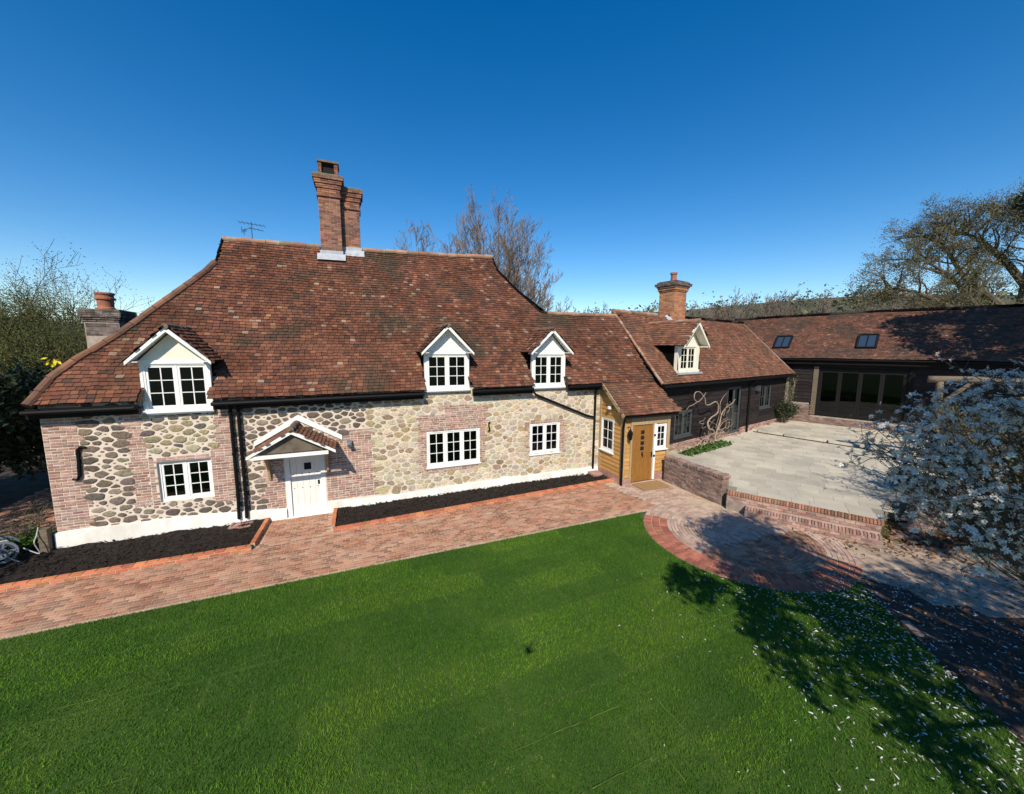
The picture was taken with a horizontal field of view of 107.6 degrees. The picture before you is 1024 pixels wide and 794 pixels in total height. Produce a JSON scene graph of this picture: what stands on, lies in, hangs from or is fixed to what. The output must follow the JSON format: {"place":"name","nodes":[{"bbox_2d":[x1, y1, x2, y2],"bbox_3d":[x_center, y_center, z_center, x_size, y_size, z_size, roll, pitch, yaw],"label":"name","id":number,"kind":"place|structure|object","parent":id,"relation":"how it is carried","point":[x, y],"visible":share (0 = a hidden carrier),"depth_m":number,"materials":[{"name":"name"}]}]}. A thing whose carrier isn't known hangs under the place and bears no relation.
{"place":"outdoors","nodes":[
{"label":"outdoors","id":0,"kind":"place"},
{"bbox_2d":[0,450,56,539],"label":"side yard","id":1,"kind":"structure","parent":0,"point":[13,491],"depth_m":13.28,"materials":[{"name":"soil"}]},
{"bbox_2d":[0,358,50,469],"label":"evergreen bush","id":2,"kind":"object","parent":1,"relation":"on","point":[16,384],"visible":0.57,"depth_m":12.24,"materials":[{"name":"green plant"}]},
{"bbox_2d":[0,355,51,480],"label":"evergreen bush","id":3,"kind":"object","parent":1,"relation":"on","point":[30,463],"visible":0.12,"depth_m":12.52,"materials":[{"name":"green plant"}]},
{"bbox_2d":[42,357,60,366],"bbox_3d":[-15.407,-1.107,12.631,0.410,0.456,0.500,-4,8,-28],"label":"yellow bloom","id":4,"kind":"object","parent":3,"relation":"attached to","point":[54,361],"visible":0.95,"depth_m":12.57,"materials":[{"name":"yellow plant"}]},
{"bbox_2d":[0,479,903,639],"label":"brick path","id":5,"kind":"structure","parent":0,"point":[704,534],"depth_m":9.89,"materials":[{"name":"red brick"}]},
{"bbox_2d":[0,519,264,583],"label":"flower bed","id":6,"kind":"object","parent":5,"relation":"on","point":[67,560],"visible":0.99,"depth_m":9.64,"materials":[{"name":"black soil"}]},
{"bbox_2d":[0,536,20,563],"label":"hose reel","id":7,"kind":"object","parent":6,"relation":"on","point":[5,554],"visible":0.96,"depth_m":9.09,"materials":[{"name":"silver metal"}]},
{"bbox_2d":[0,523,56,553],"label":"shrub","id":8,"kind":"object","parent":6,"relation":"on","point":[28,540],"visible":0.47,"depth_m":9.54,"materials":[{"name":"green plant"}]},
{"bbox_2d":[0,495,57,552],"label":"shrub","id":9,"kind":"object","parent":6,"relation":"on","point":[42,515],"visible":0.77,"depth_m":9.69,"materials":[{"name":"green plant"}]},
{"bbox_2d":[37,526,54,552],"bbox_3d":[-11.938,3.706,9.617,0.180,0.700,0.200,-3,8,-22],"label":"timber post","id":10,"kind":"object","parent":6,"relation":"on","point":[46,540],"visible":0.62,"depth_m":9.55,"materials":[{"name":"beige wood"}]},
{"bbox_2d":[23,527,40,553],"bbox_3d":[-11.966,3.628,9.345,0.209,0.645,0.293,5,9,35],"label":"garden hose","id":11,"kind":"object","parent":10,"relation":"attached to","point":[34,544],"visible":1,"depth_m":9.37,"materials":[{"name":"grey rubber"}]},
{"bbox_2d":[0,517,269,592],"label":"bed edging","id":12,"kind":"object","parent":5,"relation":"on","point":[18,585],"visible":1,"depth_m":8.97,"materials":[{"name":"brick"}]},
{"bbox_2d":[335,473,608,526],"bbox_3d":[-0.787,3.511,13.553,10.200,0.140,1.593,-3,8,-22],"label":"flower bed","id":13,"kind":"object","parent":5,"relation":"on","point":[358,514],"visible":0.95,"depth_m":12.99,"materials":[{"name":"black soil"}]},
{"bbox_2d":[331,478,613,532],"bbox_3d":[-0.763,3.546,13.424,10.260,0.144,1.556,-3,8,-22],"label":"bed edging","id":14,"kind":"object","parent":5,"relation":"on","point":[436,511],"visible":0.99,"depth_m":12.32,"materials":[{"name":"brick"}]},
{"bbox_2d":[632,480,669,490],"bbox_3d":[5.418,3.446,14.624,1.240,0.035,0.720,-3,8,-21],"label":"doormat","id":15,"kind":"object","parent":5,"relation":"on","point":[650,485],"visible":1,"depth_m":14.56,"materials":[{"name":"brown wicker"}]},
{"bbox_2d":[663,455,730,504],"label":"garden wall","id":16,"kind":"structure","parent":5,"relation":"on","point":[712,485],"depth_m":13.73,"materials":[{"name":"brick"}]},
{"bbox_2d":[726,490,883,546],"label":"brick steps","id":17,"kind":"structure","parent":5,"relation":"on","point":[845,526],"depth_m":11.13,"materials":[{"name":"red brick"}]},
{"bbox_2d":[0,512,1023,793],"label":"lawn","id":18,"kind":"structure","parent":0,"point":[684,726],"depth_m":5.73,"materials":[{"name":"green plant"}]},
{"bbox_2d":[0,0,1023,321],"label":"sky","id":19,"kind":"structure","parent":0,"point":[757,146],"materials":[{"name":"blue"}]},
{"bbox_2d":[13,295,1023,745],"bbox_3d":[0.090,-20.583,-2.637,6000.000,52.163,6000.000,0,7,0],"label":"ground","id":20,"kind":"structure","parent":0,"point":[845,309],"depth_m":212.80,"materials":[{"name":"green plant"}]},
{"bbox_2d":[0,305,87,378],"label":"leafy bush","id":21,"kind":"object","parent":20,"relation":"on","point":[61,353],"visible":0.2,"depth_m":16.76,"materials":[{"name":"green plant"}]},
{"bbox_2d":[0,263,95,373],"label":"willow tree","id":22,"kind":"object","parent":20,"relation":"on","point":[26,316],"visible":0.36,"depth_m":19.11,"materials":[{"name":"green plant"}]},
{"bbox_2d":[0,238,154,358],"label":"young tree","id":23,"kind":"object","parent":20,"relation":"on","point":[47,284],"visible":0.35,"depth_m":21.04,"materials":[{"name":"green plant"}]},
{"bbox_2d":[19,158,682,548],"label":"cottage","id":24,"kind":"structure","parent":20,"relation":"on","point":[237,380],"depth_m":12.63,"materials":[{"name":"brick"}]},
{"bbox_2d":[142,364,210,409],"bbox_3d":[-9.291,-0.317,10.541,1.400,1.250,0.505,-3,8,-22],"label":"dormer window","id":25,"kind":"structure","parent":24,"relation":"in","point":[170,382],"depth_m":10.53,"materials":[{"name":"white paint"}]},
{"bbox_2d":[158,458,214,501],"bbox_3d":[-9.371,2.356,10.918,1.330,1.210,0.520,-3,8,-22],"label":"window","id":26,"kind":"structure","parent":24,"relation":"in","point":[183,479],"depth_m":10.91,"materials":[{"name":"white paint"}]},
{"bbox_2d":[284,454,328,518],"bbox_3d":[-6.508,2.785,11.874,1.190,2.000,0.220,-3,8,-22],"label":"front door","id":27,"kind":"structure","parent":24,"relation":"in","point":[305,477],"depth_m":11.90,"materials":[{"name":"white paint"}]},
{"bbox_2d":[426,354,466,388],"bbox_3d":[-2.355,-0.920,13.317,1.440,1.200,0.505,-3,8,-22],"label":"dormer window","id":28,"kind":"structure","parent":24,"relation":"in","point":[443,371],"depth_m":13.40,"materials":[{"name":"white paint"}]},
{"bbox_2d":[426,428,480,469],"bbox_3d":[-2.178,1.813,13.747,2.040,1.350,0.520,-3,8,-22],"label":"window","id":29,"kind":"structure","parent":24,"relation":"in","point":[458,447],"depth_m":13.79,"materials":[{"name":"white paint"}]},
{"bbox_2d":[529,422,560,455],"bbox_3d":[1.234,1.627,15.127,1.410,1.280,0.520,-3,8,-22],"label":"window","id":30,"kind":"structure","parent":24,"relation":"in","point":[544,437],"depth_m":15.19,"materials":[{"name":"white paint"}]},
{"bbox_2d":[533,355,563,385],"bbox_3d":[1.330,-1.070,14.813,1.320,1.210,0.505,-3,8,-22],"label":"dormer window","id":31,"kind":"structure","parent":24,"relation":"in","point":[547,368],"depth_m":14.91,"materials":[{"name":"white paint"}]},
{"bbox_2d":[598,417,614,454],"bbox_3d":[4.064,1.550,15.465,0.470,1.410,0.940,-3,8,-22],"label":"porch window","id":32,"kind":"structure","parent":24,"relation":"in","point":[607,425],"depth_m":15.74,"materials":[{"name":"white paint"}]},
{"bbox_2d":[631,424,655,481],"bbox_3d":[5.236,2.234,15.006,1.143,2.300,0.132,-3,8,-22],"label":"oak door","id":33,"kind":"structure","parent":24,"relation":"in","point":[642,441],"depth_m":15.00,"materials":[{"name":"brown wood"}]},
{"bbox_2d":[655,423,667,450],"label":"porch window","id":34,"kind":"structure","parent":24,"relation":"in","point":[661,429],"depth_m":15.32,"materials":[{"name":"white paint"}]},
{"bbox_2d":[394,220,443,252],"bbox_3d":[-8.011,-7.800,34.944,6.528,17.175,5.327,0,7,0],"label":"bare tree","id":35,"kind":"object","parent":20,"relation":"on","point":[419,239],"visible":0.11,"depth_m":34.12,"materials":[{"name":"brown plant"}]},
{"bbox_2d":[431,184,562,310],"bbox_3d":[-1.485,-7.101,29.364,10.478,17.305,11.359,0,7,0],"label":"bare tree","id":36,"kind":"object","parent":20,"relation":"on","point":[531,291],"visible":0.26,"depth_m":27.44,"materials":[{"name":"brown plant"}]},
{"bbox_2d":[5,277,1018,345],"bbox_3d":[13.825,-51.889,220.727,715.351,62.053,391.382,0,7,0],"label":"woodland","id":37,"kind":"object","parent":20,"relation":"on","point":[835,303],"visible":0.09,"depth_m":227.23,"materials":[{"name":"plant"}]},
{"bbox_2d":[540,294,576,312],"bbox_3d":[3.416,-4.695,36.654,7.497,10.730,6.899,0,7,0],"label":"bare tree","id":38,"kind":"object","parent":20,"relation":"on","point":[559,309],"visible":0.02,"depth_m":35.65,"materials":[{"name":"brown plant"}]},
{"bbox_2d":[587,303,611,313],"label":"bare tree","id":39,"kind":"object","parent":20,"relation":"on","point":[604,306],"visible":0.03,"depth_m":92.42,"materials":[{"name":"brown plant"}]},
{"bbox_2d":[611,272,795,451],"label":"boarded annexe","id":40,"kind":"structure","parent":20,"relation":"on","point":[686,358],"depth_m":19.54,"materials":[{"name":"black"}]},
{"bbox_2d":[673,409,692,439],"bbox_3d":[8.015,1.262,17.972,1.580,1.300,0.520,-5,9,-35],"label":"window","id":41,"kind":"structure","parent":40,"relation":"in","point":[682,423],"depth_m":18.08,"materials":[{"name":"grey"}]},
{"bbox_2d":[680,347,695,369],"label":"dormer window","id":42,"kind":"structure","parent":40,"relation":"in","point":[688,353],"depth_m":17.88,"materials":[{"name":"beige paint"}]},
{"bbox_2d":[725,386,741,433],"bbox_3d":[12.003,0.701,20.754,1.500,2.560,0.455,-5,9,-35],"label":"glazed door","id":43,"kind":"structure","parent":40,"relation":"in","point":[733,392],"depth_m":21.00,"materials":[{"name":"grey"}]},
{"bbox_2d":[759,385,770,409],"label":"window","id":44,"kind":"structure","parent":40,"relation":"in","point":[765,394],"depth_m":23.08,"materials":[{"name":"grey"}]},
{"bbox_2d":[688,302,720,318],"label":"bare tree","id":45,"kind":"object","parent":20,"relation":"on","point":[703,313],"visible":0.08,"depth_m":91.13,"materials":[{"name":"brown plant"}]},
{"bbox_2d":[690,286,784,320],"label":"bare tree","id":46,"kind":"object","parent":20,"relation":"on","point":[733,315],"visible":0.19,"depth_m":92.15,"materials":[{"name":"brown plant"}]},
{"bbox_2d":[756,289,799,316],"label":"bare tree","id":47,"kind":"object","parent":20,"relation":"on","point":[768,310],"visible":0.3,"depth_m":101.29,"materials":[{"name":"brown plant"}]},
{"bbox_2d":[800,289,909,313],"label":"bare tree","id":48,"kind":"object","parent":20,"relation":"on","point":[822,310],"visible":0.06,"depth_m":81.21,"materials":[{"name":"brown plant"}]},
{"bbox_2d":[857,293,924,310],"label":"bare tree","id":49,"kind":"object","parent":20,"relation":"on","point":[895,306],"visible":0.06,"depth_m":84.86,"materials":[{"name":"brown plant"}]},
{"bbox_2d":[839,170,1023,310],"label":"oak tree","id":50,"kind":"object","parent":20,"relation":"on","point":[965,297],"visible":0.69,"depth_m":39.74,"materials":[{"name":"brown plant"}]},
{"bbox_2d":[898,389,1023,551],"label":"tangled shrub","id":51,"kind":"object","parent":20,"relation":"on","point":[992,463],"visible":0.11,"depth_m":10.01,"materials":[{"name":"brown plant"}]},
{"bbox_2d":[1009,191,1023,217],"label":"garden tree","id":52,"kind":"object","parent":20,"relation":"on","point":[1019,201],"visible":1,"depth_m":16.36,"materials":[{"name":"green plant"}]},
{"bbox_2d":[669,420,1016,528],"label":"patio","id":53,"kind":"structure","parent":0,"point":[791,461],"depth_m":15.27,"materials":[{"name":"beige stone"}]},
{"bbox_2d":[678,439,732,456],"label":"ground plants","id":54,"kind":"object","parent":53,"relation":"on","point":[707,447],"visible":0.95,"depth_m":17.68,"materials":[{"name":"green plant"}]},
{"bbox_2d":[683,391,734,450],"bbox_3d":[9.651,1.062,18.086,5.160,2.833,0.385,-5,9,-35],"label":"vine","id":55,"kind":"object","parent":53,"relation":"on","point":[714,433],"visible":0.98,"depth_m":18.36,"materials":[{"name":"brown plant"}]},
{"bbox_2d":[774,400,801,422],"bbox_3d":[17.322,0.895,23.864,1.862,1.490,1.846,0,7,0],"label":"climbing shrub","id":56,"kind":"object","parent":53,"relation":"on","point":[786,409],"visible":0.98,"depth_m":23.44,"materials":[{"name":"green plant"}]},
{"bbox_2d":[783,371,797,401],"bbox_3d":[17.747,-0.065,24.260,1.208,3.285,1.137,0,7,0],"label":"climbing shrub","id":57,"kind":"object","parent":53,"relation":"on","point":[790,389],"visible":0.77,"depth_m":24.13,"materials":[{"name":"green plant"}]},
{"bbox_2d":[733,304,1023,440],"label":"long barn","id":58,"kind":"structure","parent":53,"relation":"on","point":[851,368],"depth_m":21.76,"materials":[{"name":"black"}]},
{"bbox_2d":[773,335,793,348],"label":"roof window","id":59,"kind":"structure","parent":58,"relation":"in","point":[782,341],"depth_m":25.36,"materials":[{"name":"black"}]},
{"bbox_2d":[815,369,908,422],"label":"folding doors","id":60,"kind":"structure","parent":58,"relation":"in","point":[838,392],"depth_m":22.17,"materials":[{"name":"black glass"}]},
{"bbox_2d":[855,333,879,348],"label":"roof window","id":61,"kind":"structure","parent":58,"relation":"in","point":[869,340],"depth_m":22.26,"materials":[{"name":"black"}]},
{"bbox_2d":[885,464,937,494],"bbox_3d":[13.400,2.811,12.337,1.528,0.990,1.297,0,7,0],"label":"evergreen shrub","id":62,"kind":"object","parent":53,"relation":"on","point":[888,473],"visible":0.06,"depth_m":12.46,"materials":[{"name":"green plant"}]},
{"bbox_2d":[925,376,1023,461],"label":"pergola","id":63,"kind":"object","parent":53,"relation":"on","point":[939,381],"visible":0.38,"depth_m":14.42,"materials":[{"name":"wood"}]},
{"bbox_2d":[901,620,923,636],"bbox_3d":[7.657,4.428,7.171,0.140,0.040,0.400,2,8,15],"label":"stone edging","id":64,"kind":"object","parent":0,"point":[909,625],"visible":1,"depth_m":7.15,"materials":[{"name":"grey stone"}]},
{"bbox_2d":[804,530,1023,617],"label":"flag path","id":65,"kind":"structure","parent":0,"point":[871,561],"depth_m":8.80,"materials":[{"name":"stone"}]},
{"bbox_2d":[859,578,1023,744],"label":"soil bed","id":66,"kind":"object","parent":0,"point":[1001,712],"visible":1,"depth_m":6.80,"materials":[{"name":"brown soil"}]},
{"bbox_2d":[619,541,1023,793],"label":"fallen petals","id":67,"kind":"object","parent":66,"relation":"on","point":[1010,740],"visible":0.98,"depth_m":6.52,"materials":[{"name":"white plant"}]},
{"bbox_2d":[770,516,1023,740],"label":"leaf litter","id":68,"kind":"object","parent":66,"relation":"on","point":[981,674],"visible":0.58,"depth_m":8.54,"materials":[{"name":"plant"}]},
{"bbox_2d":[907,540,917,543],"bbox_3d":[11.052,4.006,10.348,0.220,0.087,0.100,0,7,-6],"label":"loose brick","id":69,"kind":"object","parent":68,"relation":"on","point":[912,541],"visible":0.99,"depth_m":10.31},
{"bbox_2d":[834,346,1023,594],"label":"magnolia","id":70,"kind":"object","parent":66,"relation":"on","point":[973,488],"visible":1,"depth_m":4.97,"materials":[{"name":"white plant"}]},
{"bbox_2d":[890,526,1023,556],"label":"earth bank","id":71,"kind":"structure","parent":0,"point":[928,536],"depth_m":10.48,"materials":[{"name":"soil"}]},
{"bbox_2d":[896,495,1023,542],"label":"old brick wall","id":72,"kind":"structure","parent":71,"relation":"on","point":[908,525],"depth_m":10.90,"materials":[{"name":"brick"}]}
]}

